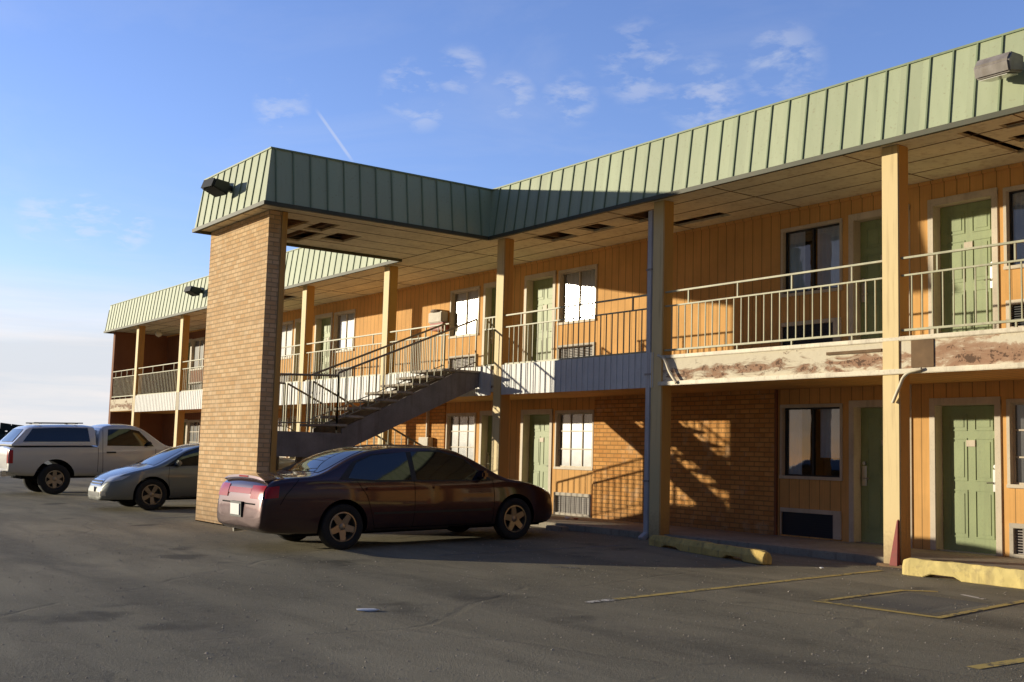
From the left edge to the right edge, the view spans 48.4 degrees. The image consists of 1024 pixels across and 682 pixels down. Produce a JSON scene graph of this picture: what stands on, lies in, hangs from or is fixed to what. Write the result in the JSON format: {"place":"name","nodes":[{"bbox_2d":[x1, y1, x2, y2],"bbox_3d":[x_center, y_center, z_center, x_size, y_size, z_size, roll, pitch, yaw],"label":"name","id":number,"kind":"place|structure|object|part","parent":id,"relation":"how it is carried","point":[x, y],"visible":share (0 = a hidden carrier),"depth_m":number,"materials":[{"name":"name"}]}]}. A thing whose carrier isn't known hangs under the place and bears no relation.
{"place":"outdoors","nodes":[
{"label":"outdoors","id":0,"kind":"place"},
{"bbox_2d":[0,476,1023,681],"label":"parking lot","id":1,"kind":"structure","parent":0,"point":[307,607],"depth_m":10.63,"materials":[{"name":"grey asphalt"}]},
{"bbox_2d":[0,422,171,494],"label":"pickup truck","id":2,"kind":"object","parent":1,"relation":"on","point":[68,452],"visible":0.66,"depth_m":31.16,"materials":[{"name":"silver metal"}]},
{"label":"door window","id":3,"kind":"part","parent":2,"relation":"part of","materials":[{"name":"black glass"}]},
{"bbox_2d":[88,443,294,509],"bbox_3d":[-7.092,3.040,25.991,4.805,1.445,2.080,3,-6,-34],"label":"parked car","id":4,"kind":"object","parent":1,"relation":"on","point":[168,474],"visible":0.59,"depth_m":24.67,"materials":[{"name":"grey paint"}]},
{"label":"door window","id":5,"kind":"part","parent":4,"relation":"part of","materials":[{"name":"black glass"}]},
{"bbox_2d":[357,608,379,610],"bbox_3d":[-1.327,2.489,10.548,0.234,0.024,0.100,2,-6,-7],"label":"paper scrap","id":6,"kind":"object","parent":1,"relation":"on","point":[365,609],"visible":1,"depth_m":10.52,"materials":[{"name":"white paper"}]},
{"bbox_2d":[270,318,479,469],"bbox_3d":[-3.102,1.513,21.870,4.277,4.108,2.492,6,-7,-35],"label":"outdoor staircase","id":7,"kind":"structure","parent":1,"relation":"on","point":[417,395],"depth_m":21.38,"materials":[{"name":"metal"}]},
{"bbox_2d":[217,444,551,549],"bbox_3d":[-1.798,2.350,17.708,5.252,1.484,2.080,4,-6,-35],"label":"parked car","id":8,"kind":"object","parent":1,"relation":"on","point":[343,498],"visible":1,"depth_m":16.69,"materials":[{"name":"red paint"}]},
{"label":"rear window","id":9,"kind":"part","parent":8,"relation":"part of","materials":[{"name":"black glass"}]},
{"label":"door window","id":10,"kind":"part","parent":8,"relation":"part of","materials":[{"name":"black glass"}]},
{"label":"door window","id":11,"kind":"part","parent":8,"relation":"part of","materials":[{"name":"black glass"}]},
{"bbox_2d":[0,519,1022,681],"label":"loose grit","id":12,"kind":"object","parent":1,"relation":"on","point":[206,652],"visible":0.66,"depth_m":11.67,"materials":[{"name":"gravel"}]},
{"bbox_2d":[546,525,568,530],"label":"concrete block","id":13,"kind":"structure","parent":1,"relation":"on","point":[557,527],"depth_m":19.60,"materials":[{"name":"grey concrete"}]},
{"bbox_2d":[585,598,619,602],"bbox_3d":[0.879,2.562,11.245,0.416,0.013,0.110,6,-7,-38],"label":"stall line paint","id":14,"kind":"object","parent":1,"relation":"on","point":[602,600],"visible":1,"depth_m":11.26,"materials":[{"name":"white paint"}]},
{"bbox_2d":[649,535,771,564],"bbox_3d":[2.677,2.869,15.807,0.190,0.175,2.932,4,-6,-22],"label":"wheel stop","id":15,"kind":"object","parent":1,"relation":"on","point":[755,556],"visible":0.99,"depth_m":15.48,"materials":[{"name":"yellow concrete"}]},
{"bbox_2d":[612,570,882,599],"bbox_3d":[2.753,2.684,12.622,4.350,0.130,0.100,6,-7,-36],"label":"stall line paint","id":16,"kind":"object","parent":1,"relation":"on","point":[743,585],"visible":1,"depth_m":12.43,"materials":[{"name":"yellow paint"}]},
{"bbox_2d":[814,589,1023,617],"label":"box line paint","id":17,"kind":"object","parent":1,"relation":"on","point":[962,612],"visible":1,"depth_m":11.00,"materials":[{"name":"yellow paint"}]},
{"bbox_2d":[902,558,1023,588],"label":"wheel stop","id":18,"kind":"object","parent":1,"relation":"on","point":[989,575],"visible":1,"depth_m":12.82,"materials":[{"name":"yellow concrete"}]},
{"bbox_2d":[959,594,984,598],"bbox_3d":[4.700,2.608,11.621,0.060,0.005,0.359,3,-6,-16],"label":"faded line paint","id":19,"kind":"object","parent":1,"relation":"on","point":[971,596],"visible":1,"depth_m":11.64,"materials":[{"name":"white paint"}]},
{"bbox_2d":[967,657,1023,668],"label":"stall line paint","id":20,"kind":"object","parent":1,"relation":"on","point":[998,663],"visible":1,"depth_m":8.19,"materials":[{"name":"yellow paint"}]},
{"bbox_2d":[0,0,1023,431],"label":"sky","id":21,"kind":"structure","parent":0,"point":[115,115],"materials":[{"name":"blue"}]},
{"bbox_2d":[530,514,1023,569],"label":"walkway","id":22,"kind":"structure","parent":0,"point":[840,550],"depth_m":16.61,"materials":[{"name":"concrete"}]},
{"bbox_3d":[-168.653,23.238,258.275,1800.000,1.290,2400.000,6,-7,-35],"label":"terrain","id":23,"kind":"structure","parent":0,"visible":0},
{"bbox_2d":[0,423,23,445],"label":"distant wood","id":24,"kind":"object","parent":23,"relation":"on","point":[5,427],"visible":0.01,"depth_m":390.59,"materials":[{"name":"green plant"}]},
{"bbox_2d":[103,27,1023,567],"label":"motel building","id":25,"kind":"structure","parent":23,"relation":"on","point":[833,265],"depth_m":19.23,"materials":[{"name":"orange wood"}]},
{"bbox_2d":[155,330,161,336],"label":"globe light","id":26,"kind":"object","parent":25,"relation":"attached to","point":[158,333],"visible":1,"depth_m":40.93,"materials":[{"name":"beige glass"}]},
{"bbox_2d":[183,422,185,444],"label":"door","id":27,"kind":"structure","parent":25,"relation":"in","point":[184,422],"depth_m":41.30,"materials":[{"name":"green metal"}]},
{"bbox_2d":[187,343,190,389],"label":"door","id":28,"kind":"structure","parent":25,"relation":"in","point":[189,343],"depth_m":41.55,"materials":[{"name":"green metal"}]},
{"bbox_2d":[183,286,202,295],"bbox_3d":[-9.651,-1.534,34.344,0.744,0.373,0.558,-4,-8,43],"label":"floodlight","id":29,"kind":"object","parent":25,"relation":"attached to","point":[193,291],"visible":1,"depth_m":34.07,"materials":[{"name":"black metal"}]},
{"bbox_2d":[186,420,199,443],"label":"window","id":30,"kind":"structure","parent":25,"relation":"in","point":[189,422],"depth_m":40.63,"materials":[{"name":"white glass"}]},
{"bbox_2d":[190,337,204,370],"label":"window","id":31,"kind":"structure","parent":25,"relation":"in","point":[199,352],"depth_m":40.79,"materials":[{"name":"white glass"}]},
{"bbox_2d":[201,178,232,196],"bbox_3d":[-5.397,-2.796,20.650,0.744,0.373,0.558,-4,-8,43],"label":"floodlight","id":32,"kind":"object","parent":25,"relation":"attached to","point":[214,187],"visible":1,"depth_m":20.38,"materials":[{"name":"black metal"}]},
{"bbox_2d":[278,417,288,457],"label":"window","id":33,"kind":"structure","parent":25,"relation":"in","point":[279,419],"depth_m":34.18,"materials":[{"name":"white glass"}]},
{"bbox_2d":[281,320,293,359],"bbox_3d":[-6.850,0.000,34.612,0.225,1.142,1.252,6,-7,-35],"label":"window","id":34,"kind":"structure","parent":25,"relation":"in","point":[287,330],"depth_m":34.62,"materials":[{"name":"white glass"}]},
{"bbox_2d":[319,318,330,378],"bbox_3d":[-5.239,0.393,32.444,0.066,2.103,0.904,6,-7,-35],"label":"door","id":35,"kind":"structure","parent":25,"relation":"in","point":[326,323],"depth_m":32.59,"materials":[{"name":"green metal"}]},
{"bbox_2d":[333,309,355,352],"bbox_3d":[-4.545,-0.258,31.415,0.227,1.142,1.252,6,-7,-35],"label":"window","id":36,"kind":"structure","parent":25,"relation":"in","point":[348,317],"depth_m":31.59,"materials":[{"name":"white glass"}]},
{"bbox_2d":[418,410,432,446],"bbox_3d":[-2.053,2.125,27.250,0.159,1.230,0.440,6,-7,-35],"label":"wall box","id":37,"kind":"object","parent":25,"relation":"attached to","point":[426,440],"visible":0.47,"depth_m":27.23,"materials":[{"name":"paint"}]},
{"bbox_2d":[428,309,448,331],"bbox_3d":[-1.755,-0.504,27.220,0.400,0.510,0.640,6,-7,-35],"label":"wall box","id":38,"kind":"object","parent":25,"relation":"attached to","point":[437,316],"visible":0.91,"depth_m":27.08,"materials":[{"name":"paint"}]},
{"bbox_2d":[445,413,475,460],"bbox_3d":[-1.112,2.259,26.250,0.235,1.192,1.252,6,-7,-35],"label":"window","id":39,"kind":"structure","parent":25,"relation":"in","point":[449,416],"depth_m":26.42,"materials":[{"name":"white glass"}]},
{"bbox_2d":[448,286,479,338],"bbox_3d":[-1.034,-0.651,26.541,0.226,1.142,1.252,6,-7,-35],"label":"window","id":40,"kind":"structure","parent":25,"relation":"in","point":[468,298],"depth_m":26.65,"materials":[{"name":"white glass"}]},
{"bbox_2d":[486,416,492,470],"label":"door","id":41,"kind":"structure","parent":25,"relation":"in","point":[489,448],"depth_m":25.49,"materials":[{"name":"green metal"}]},
{"bbox_2d":[490,288,495,369],"bbox_3d":[-0.226,-0.172,25.442,0.120,2.103,0.904,6,-7,-35],"label":"door","id":42,"kind":"structure","parent":25,"relation":"in","point":[493,313],"depth_m":25.75,"materials":[{"name":"green wood"}]},
{"bbox_2d":[528,415,549,490],"bbox_3d":[0.610,2.560,23.885,0.120,2.023,0.904,6,-7,-35],"label":"door","id":43,"kind":"structure","parent":25,"relation":"in","point":[539,424],"depth_m":23.99,"materials":[{"name":"green wood"}]},
{"bbox_2d":[531,278,552,360],"bbox_3d":[0.690,-0.275,24.171,0.120,2.103,0.904,6,-7,-35],"label":"door","id":44,"kind":"structure","parent":25,"relation":"in","point":[542,289],"depth_m":24.27,"materials":[{"name":"green wood"}]},
{"bbox_2d":[553,410,593,470],"bbox_3d":[1.316,1.987,22.883,0.236,1.192,1.252,6,-7,-35],"label":"window","id":45,"kind":"structure","parent":25,"relation":"in","point":[589,449],"depth_m":23.02,"materials":[{"name":"white glass"}]},
{"bbox_2d":[557,264,597,324],"bbox_3d":[1.394,-0.922,23.174,0.227,1.142,1.252,6,-7,-35],"label":"window","id":46,"kind":"structure","parent":25,"relation":"in","point":[581,281],"depth_m":23.27,"materials":[{"name":"white glass"}]},
{"bbox_2d":[638,210,653,539],"bbox_3d":[2.173,0.519,18.282,0.245,5.321,0.131,6,-7,-35],"label":"downpipe","id":47,"kind":"object","parent":25,"relation":"attached to","point":[644,535],"visible":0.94,"depth_m":18.26,"materials":[{"name":"grey metal"}]},
{"bbox_2d":[657,354,677,383],"bbox_3d":[2.432,0.434,17.848,0.059,0.488,0.457,6,-7,-35],"label":"drain pipe","id":48,"kind":"object","parent":25,"relation":"attached to","point":[663,358],"visible":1,"depth_m":17.81,"materials":[{"name":"white metal"}]},
{"bbox_2d":[779,403,842,480],"bbox_3d":[4.767,1.595,18.039,0.173,1.192,1.252,6,-7,-35],"label":"window","id":49,"kind":"structure","parent":25,"relation":"in","point":[831,446],"depth_m":18.06,"materials":[{"name":"glass"}]},
{"bbox_2d":[780,218,842,297],"bbox_3d":[4.844,-1.314,18.330,0.162,1.142,1.252,6,-7,-35],"label":"window","id":50,"kind":"structure","parent":25,"relation":"in","point":[830,232],"depth_m":18.32,"materials":[{"name":"grey glass"}]},
{"bbox_2d":[861,219,882,339],"bbox_3d":[5.655,-0.830,17.282,0.120,2.103,0.904,6,-7,-35],"label":"door","id":51,"kind":"structure","parent":25,"relation":"in","point":[871,231],"depth_m":17.50,"materials":[{"name":"green wood"}]},
{"bbox_2d":[861,408,883,542],"bbox_3d":[5.575,2.004,16.996,0.120,2.023,0.904,6,-7,-35],"label":"door","id":52,"kind":"structure","parent":25,"relation":"in","point":[871,418],"depth_m":17.20,"materials":[{"name":"green wood"}]},
{"bbox_2d":[889,519,899,565],"bbox_3d":[4.793,2.523,14.274,0.065,0.576,0.124,6,-7,-35],"label":"leaning cone","id":53,"kind":"object","parent":25,"relation":"on","point":[895,557],"visible":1,"depth_m":14.24,"materials":[{"name":"red plastic"}]},
{"bbox_2d":[891,367,922,402],"bbox_3d":[4.944,0.557,14.294,0.058,0.441,0.465,5,-7,-31],"label":"drain pipe","id":54,"kind":"object","parent":25,"relation":"attached to","point":[907,373],"visible":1,"depth_m":14.33,"materials":[{"name":"white metal"}]},
{"bbox_2d":[940,199,992,332],"bbox_3d":[6.472,-0.922,16.148,0.120,2.103,0.904,6,-7,-35],"label":"door","id":55,"kind":"structure","parent":25,"relation":"in","point":[967,225],"depth_m":16.20,"materials":[{"name":"green wood"}]},
{"bbox_2d":[942,405,995,553],"bbox_3d":[6.392,1.913,15.862,0.120,2.023,0.904,6,-7,-35],"label":"door","id":56,"kind":"structure","parent":25,"relation":"in","point":[969,504],"depth_m":15.89,"materials":[{"name":"green wood"}]},
{"bbox_2d":[974,51,1023,81],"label":"floodlight","id":57,"kind":"object","parent":25,"relation":"attached to","point":[1001,66],"visible":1,"depth_m":13.04,"materials":[{"name":"beige metal"}]},
{"bbox_2d":[1003,184,1023,269],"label":"window","id":58,"kind":"structure","parent":25,"relation":"in","point":[1013,196],"depth_m":15.57,"materials":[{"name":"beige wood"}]},
{"bbox_2d":[1006,398,1023,488],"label":"window","id":59,"kind":"structure","parent":25,"relation":"in","point":[1011,404],"depth_m":15.30,"materials":[{"name":"beige glass"}]}
]}

